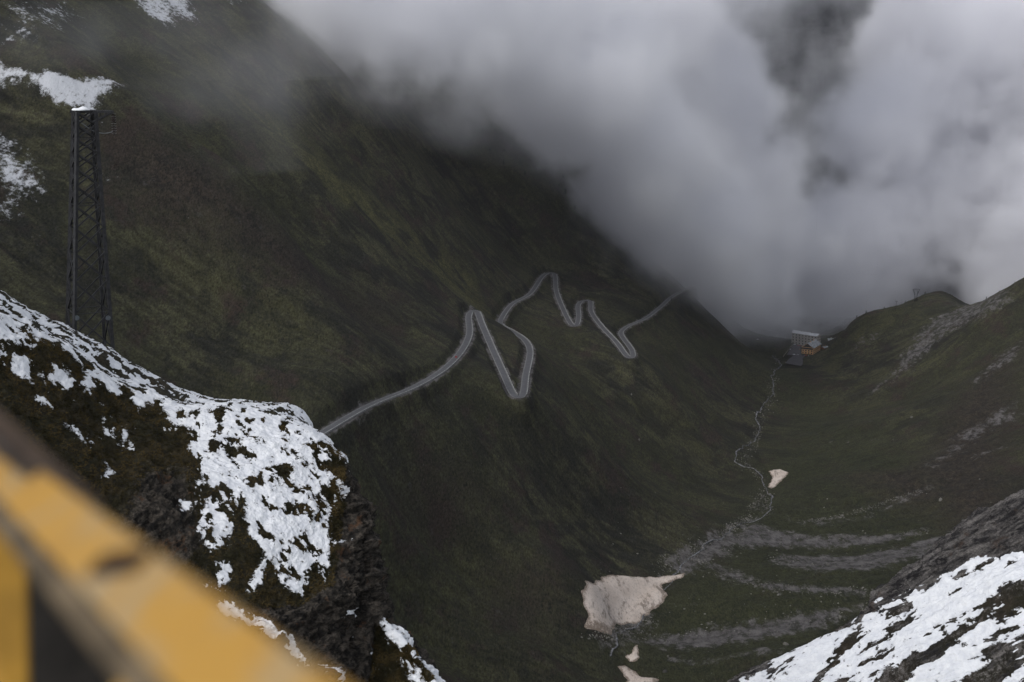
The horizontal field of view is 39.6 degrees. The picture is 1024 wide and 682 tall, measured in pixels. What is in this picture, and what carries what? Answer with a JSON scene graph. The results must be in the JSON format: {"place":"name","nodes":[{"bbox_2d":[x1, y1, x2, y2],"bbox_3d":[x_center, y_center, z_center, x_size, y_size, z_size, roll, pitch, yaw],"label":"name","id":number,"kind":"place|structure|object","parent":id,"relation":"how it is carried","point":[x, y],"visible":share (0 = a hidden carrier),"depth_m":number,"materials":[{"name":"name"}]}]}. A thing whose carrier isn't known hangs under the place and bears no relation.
{"place":"outdoors","nodes":[
{"label":"outdoors","id":0,"kind":"place"},
{"bbox_2d":[0,411,337,681],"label":"barrier","id":1,"kind":"object","parent":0,"point":[89,592],"visible":1,"depth_m":1.26,"materials":[{"name":"yellow metal"}]},
{"bbox_2d":[0,290,447,681],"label":"rocky hillside","id":2,"kind":"structure","parent":0,"point":[330,631],"depth_m":123.57,"materials":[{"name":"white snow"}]},
{"bbox_2d":[65,106,115,349],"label":"pylon","id":3,"kind":"object","parent":2,"relation":"on","point":[74,178],"visible":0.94,"depth_m":150.37,"materials":[{"name":"metal"}]},
{"bbox_2d":[319,273,693,433],"bbox_3d":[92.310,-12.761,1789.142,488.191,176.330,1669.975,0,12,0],"label":"road","id":4,"kind":"structure","parent":0,"point":[505,377],"depth_m":1601.41,"materials":[{"name":"grey asphalt"}]},
{"bbox_2d":[321,272,686,430],"bbox_3d":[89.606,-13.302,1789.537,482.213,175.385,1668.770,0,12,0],"label":"road markings","id":5,"kind":"object","parent":4,"relation":"on","point":[494,347],"visible":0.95,"depth_m":1638.91,"materials":[{"name":"white paint"}]},
{"bbox_2d":[468,274,633,397],"bbox_3d":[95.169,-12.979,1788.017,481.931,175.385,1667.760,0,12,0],"label":"guardrail","id":6,"kind":"object","parent":4,"relation":"on","point":[531,346],"visible":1,"depth_m":1604.90,"materials":[{"name":"grey metal"}]},
{"bbox_2d":[0,0,1023,681],"bbox_3d":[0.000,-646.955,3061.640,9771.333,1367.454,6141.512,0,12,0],"label":"terrain","id":7,"kind":"structure","parent":0,"point":[322,214],"depth_m":1802.24,"materials":[{"name":"green plant"}]},
{"bbox_2d":[320,312,472,434],"bbox_3d":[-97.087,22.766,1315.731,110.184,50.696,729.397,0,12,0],"label":"retaining wall","id":8,"kind":"structure","parent":7,"relation":"on","point":[345,421],"depth_m":1189.42,"materials":[{"name":"stone"}]},
{"bbox_2d":[474,311,517,395],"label":"retaining wall","id":9,"kind":"structure","parent":7,"relation":"on","point":[498,354],"depth_m":1498.97,"materials":[{"name":"stone"}]},
{"bbox_2d":[503,324,532,393],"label":"retaining wall","id":10,"kind":"structure","parent":7,"relation":"on","point":[526,356],"depth_m":1578.31,"materials":[{"name":"stone"}]},
{"bbox_2d":[498,273,548,319],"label":"retaining wall","id":11,"kind":"structure","parent":7,"relation":"on","point":[523,296],"depth_m":2044.86,"materials":[{"name":"stone"}]},
{"bbox_2d":[552,274,574,324],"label":"retaining wall","id":12,"kind":"structure","parent":7,"relation":"on","point":[562,302],"depth_m":2099.90,"materials":[{"name":"stone"}]},
{"bbox_2d":[588,302,629,355],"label":"retaining wall","id":13,"kind":"structure","parent":7,"relation":"on","point":[609,332],"depth_m":2010.29,"materials":[{"name":"stone"}]},
{"bbox_2d":[625,645,639,661],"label":"snowfield","id":14,"kind":"structure","parent":7,"relation":"on","point":[633,656],"depth_m":1111.83,"materials":[{"name":"white snow"}]},
{"bbox_2d":[581,573,684,634],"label":"snowfield","id":15,"kind":"structure","parent":7,"relation":"on","point":[618,599],"depth_m":1228.19,"materials":[{"name":"white snow"}]},
{"bbox_2d":[618,665,658,681],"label":"snowfield","id":16,"kind":"structure","parent":7,"relation":"on","point":[629,675],"depth_m":1072.01,"materials":[{"name":"white snow"}]},
{"bbox_2d":[618,286,694,355],"bbox_3d":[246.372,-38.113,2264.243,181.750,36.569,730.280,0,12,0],"label":"retaining wall","id":17,"kind":"structure","parent":7,"relation":"on","point":[647,318],"depth_m":2211.38,"materials":[{"name":"stone"}]},
{"bbox_2d":[768,469,787,487],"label":"snowfield","id":18,"kind":"structure","parent":7,"relation":"on","point":[778,475],"depth_m":1816.35,"materials":[{"name":"white snow"}]},
{"bbox_2d":[581,358,990,681],"bbox_3d":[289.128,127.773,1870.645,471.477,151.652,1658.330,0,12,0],"label":"boulders","id":19,"kind":"object","parent":7,"relation":"on","point":[722,533],"visible":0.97,"depth_m":1383.78,"materials":[{"name":"grey stone"}]},
{"bbox_2d":[787,345,800,354],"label":"lane","id":20,"kind":"structure","parent":7,"relation":"on","point":[795,350],"depth_m":2694.69,"materials":[{"name":"grey asphalt"}]},
{"bbox_2d":[786,354,804,365],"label":"parking lot","id":21,"kind":"structure","parent":7,"relation":"on","point":[795,360],"depth_m":2610.93,"materials":[{"name":"grey asphalt"}]},
{"bbox_2d":[791,330,820,344],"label":"hotel","id":22,"kind":"structure","parent":7,"relation":"on","point":[801,337],"depth_m":2738.51,"materials":[{"name":"grey stone"}]},
{"bbox_2d":[802,339,820,354],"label":"chalet","id":23,"kind":"structure","parent":7,"relation":"on","point":[813,346],"depth_m":2666.41,"materials":[{"name":"wood"}]},
{"bbox_2d":[727,489,1023,681],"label":"rock slope","id":24,"kind":"structure","parent":7,"relation":"on","point":[948,607],"depth_m":210.67,"materials":[{"name":"white snow"}]},
{"bbox_2d":[609,355,781,656],"bbox_3d":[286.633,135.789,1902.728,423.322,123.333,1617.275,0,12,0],"label":"stream","id":25,"kind":"structure","parent":0,"point":[638,624],"depth_m":1544.82,"materials":[{"name":"liquid"}]}
]}

